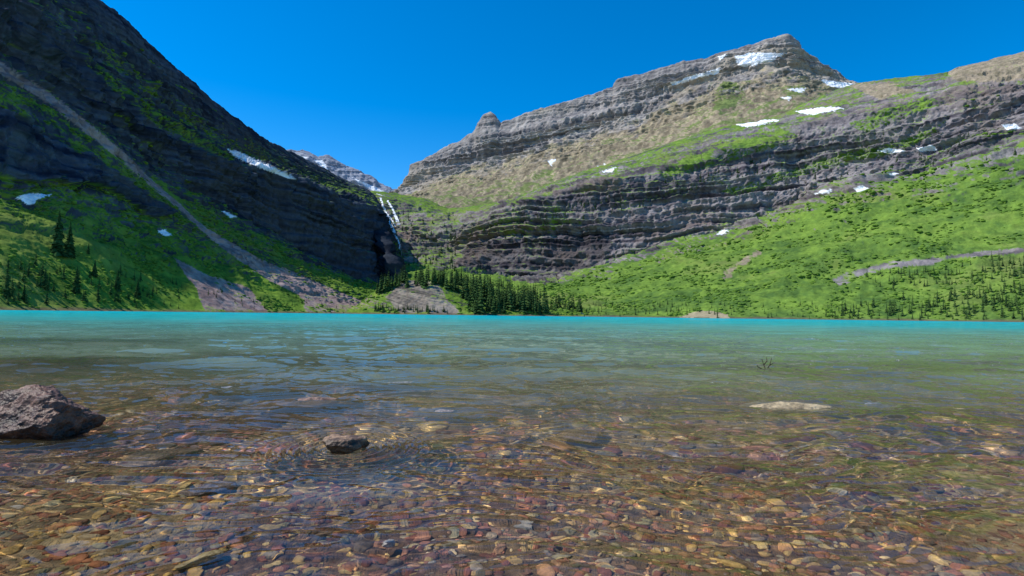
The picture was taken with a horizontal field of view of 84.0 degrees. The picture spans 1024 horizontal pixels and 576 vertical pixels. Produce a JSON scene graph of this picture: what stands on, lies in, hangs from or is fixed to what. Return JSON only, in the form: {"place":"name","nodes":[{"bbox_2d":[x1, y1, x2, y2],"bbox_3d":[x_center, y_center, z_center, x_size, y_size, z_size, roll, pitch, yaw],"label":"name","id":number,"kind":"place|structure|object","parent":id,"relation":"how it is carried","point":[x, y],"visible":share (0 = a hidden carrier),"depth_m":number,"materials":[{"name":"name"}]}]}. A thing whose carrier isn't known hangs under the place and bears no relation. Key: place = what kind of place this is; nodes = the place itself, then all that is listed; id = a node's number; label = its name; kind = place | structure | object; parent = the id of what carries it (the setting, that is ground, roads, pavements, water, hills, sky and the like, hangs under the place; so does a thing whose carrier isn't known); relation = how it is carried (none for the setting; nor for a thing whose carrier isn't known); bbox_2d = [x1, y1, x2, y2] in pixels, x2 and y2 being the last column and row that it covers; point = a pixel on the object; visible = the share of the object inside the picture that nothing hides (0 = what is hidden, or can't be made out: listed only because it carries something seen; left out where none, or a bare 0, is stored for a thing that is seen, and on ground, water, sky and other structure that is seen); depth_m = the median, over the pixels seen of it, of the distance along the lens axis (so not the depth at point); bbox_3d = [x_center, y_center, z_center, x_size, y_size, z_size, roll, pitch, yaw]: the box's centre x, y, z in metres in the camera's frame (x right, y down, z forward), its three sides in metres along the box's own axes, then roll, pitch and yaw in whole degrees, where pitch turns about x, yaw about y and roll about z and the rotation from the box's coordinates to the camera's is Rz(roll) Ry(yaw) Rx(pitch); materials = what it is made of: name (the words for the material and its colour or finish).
{"place":"outdoors","nodes":[
{"label":"outdoors","id":0,"kind":"place"},
{"bbox_2d":[0,0,407,313],"bbox_3d":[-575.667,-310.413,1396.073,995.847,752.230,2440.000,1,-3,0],"label":"shadowed mountain","id":1,"kind":"structure","parent":0,"point":[337,225],"depth_m":565.16,"materials":[{"name":"grey stone"}]},
{"bbox_2d":[2,275,11,298],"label":"conifer tree","id":2,"kind":"object","parent":1,"relation":"on","point":[6,291],"visible":0.98,"depth_m":249.52,"materials":[{"name":"green plant"}]},
{"bbox_2d":[21,284,26,300],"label":"conifer tree","id":3,"kind":"object","parent":1,"relation":"on","point":[23,296],"visible":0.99,"depth_m":257.97,"materials":[{"name":"green plant"}]},
{"bbox_2d":[41,269,47,288],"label":"conifer tree","id":4,"kind":"object","parent":1,"relation":"on","point":[45,279],"visible":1,"depth_m":279.63,"materials":[{"name":"green plant"}]},
{"bbox_2d":[50,211,69,257],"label":"conifer tree","id":5,"kind":"object","parent":1,"relation":"on","point":[57,244],"visible":0.98,"depth_m":318.93,"materials":[{"name":"green plant"}]},
{"bbox_2d":[63,222,76,258],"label":"conifer tree","id":6,"kind":"object","parent":1,"relation":"on","point":[69,248],"visible":0.96,"depth_m":325.80,"materials":[{"name":"green plant"}]},
{"bbox_2d":[71,265,81,294],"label":"conifer tree","id":7,"kind":"object","parent":1,"relation":"on","point":[76,288],"visible":0.98,"depth_m":296.97,"materials":[{"name":"green plant"}]},
{"bbox_2d":[91,260,98,277],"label":"conifer tree","id":8,"kind":"object","parent":1,"relation":"on","point":[94,271],"visible":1,"depth_m":324.77,"materials":[{"name":"green plant"}]},
{"bbox_2d":[114,270,121,291],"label":"conifer tree","id":9,"kind":"object","parent":1,"relation":"on","point":[117,285],"visible":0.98,"depth_m":334.13,"materials":[{"name":"green plant"}]},
{"bbox_2d":[134,279,142,297],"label":"conifer tree","id":10,"kind":"object","parent":1,"relation":"on","point":[139,291],"visible":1,"depth_m":345.47,"materials":[{"name":"green plant"}]},
{"bbox_2d":[287,149,395,192],"bbox_3d":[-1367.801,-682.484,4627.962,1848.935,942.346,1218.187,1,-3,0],"label":"distant peak","id":11,"kind":"structure","parent":0,"point":[348,173],"depth_m":4562.59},
{"bbox_2d":[343,278,584,316],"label":"rocky knoll","id":12,"kind":"structure","parent":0,"point":[401,296],"depth_m":571.49,"materials":[{"name":"grey stone"}]},
{"bbox_2d":[5,130,1023,319],"bbox_3d":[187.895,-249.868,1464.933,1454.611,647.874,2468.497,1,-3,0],"label":"conifer forest","id":13,"kind":"object","parent":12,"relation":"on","point":[522,302],"visible":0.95,"depth_m":591.08,"materials":[{"name":"green plant"}]},
{"bbox_2d":[0,310,1023,575],"bbox_3d":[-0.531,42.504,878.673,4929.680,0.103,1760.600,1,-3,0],"label":"water","id":14,"kind":"structure","parent":0,"point":[594,446],"depth_m":2.12,"materials":[{"name":"teal liquid"}]},
{"bbox_2d":[298,397,336,400],"bbox_3d":[-1.178,0.714,3.246,0.509,0.170,0.355,6,-6,-62],"label":"submerged rock","id":15,"kind":"object","parent":14,"relation":"in","point":[313,398],"visible":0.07,"depth_m":3.29,"materials":[{"name":"grey stone"}]},
{"bbox_2d":[322,434,369,451],"bbox_3d":[-0.612,0.588,2.082,0.160,0.090,0.122,1,-3,1],"label":"rock","id":16,"kind":"object","parent":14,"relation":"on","point":[340,443],"visible":0.73,"depth_m":2.04,"materials":[{"name":"grey stone"}]},
{"bbox_2d":[388,381,412,382],"bbox_3d":[-0.844,0.789,4.140,0.664,0.201,0.347,3,-4,-44],"label":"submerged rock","id":17,"kind":"object","parent":14,"relation":"in","point":[402,382],"visible":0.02,"depth_m":4.20,"materials":[{"name":"grey stone"}]},
{"bbox_2d":[435,409,453,411],"bbox_3d":[-0.319,0.691,2.993,0.396,0.118,0.243,1,-3,-8],"label":"submerged rock","id":18,"kind":"object","parent":14,"relation":"in","point":[443,410],"visible":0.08,"depth_m":2.93,"materials":[{"name":"grey stone"}]},
{"bbox_2d":[757,357,772,368],"bbox_3d":[2.437,0.878,5.474,0.153,0.431,0.024,0,-3,5],"label":"driftwood twig","id":19,"kind":"object","parent":14,"relation":"in","point":[765,363],"visible":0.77,"depth_m":5.48,"materials":[{"name":"brown wood"}]},
{"bbox_2d":[749,401,832,408],"bbox_3d":[1.555,0.691,3.235,0.507,0.088,0.249,0,-3,16],"label":"flat rock","id":20,"kind":"object","parent":14,"relation":"in","point":[785,405],"visible":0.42,"depth_m":3.19,"materials":[{"name":"beige stone"}]},
{"bbox_2d":[101,0,1023,188],"label":"sky","id":21,"kind":"structure","parent":0,"point":[378,88],"materials":[{"name":"blue"}]},
{"bbox_2d":[389,34,856,207],"bbox_3d":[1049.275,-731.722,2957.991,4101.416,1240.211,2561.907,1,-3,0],"label":"mountain peak","id":22,"kind":"structure","parent":0,"point":[490,158],"depth_m":2842.71,"materials":[{"name":"grey stone"}]},
{"bbox_2d":[371,51,1023,321],"bbox_3d":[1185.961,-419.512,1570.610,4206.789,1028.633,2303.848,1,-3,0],"label":"terraced mountainside","id":23,"kind":"structure","parent":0,"point":[564,248],"depth_m":1144.06,"materials":[{"name":"green plant"}]},
{"bbox_2d":[378,194,399,247],"bbox_3d":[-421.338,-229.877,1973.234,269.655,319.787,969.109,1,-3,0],"label":"waterfall","id":24,"kind":"structure","parent":23,"relation":"on","point":[397,219],"depth_m":1816.14,"materials":[{"name":"white liquid"}]},
{"bbox_2d":[0,0,1023,319],"bbox_3d":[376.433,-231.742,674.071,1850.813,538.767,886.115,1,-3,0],"label":"hillside shrubs","id":25,"kind":"object","parent":23,"relation":"on","point":[276,306],"visible":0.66,"depth_m":694.79,"materials":[{"name":"green plant"}]},
{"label":"lakebed pebbles","id":26,"kind":"object","parent":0,"visible":0},
{"bbox_2d":[0,384,105,438],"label":"boulder","id":27,"kind":"object","parent":26,"relation":"on","point":[35,411],"visible":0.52,"depth_m":2.25,"materials":[{"name":"grey stone"}]}
]}

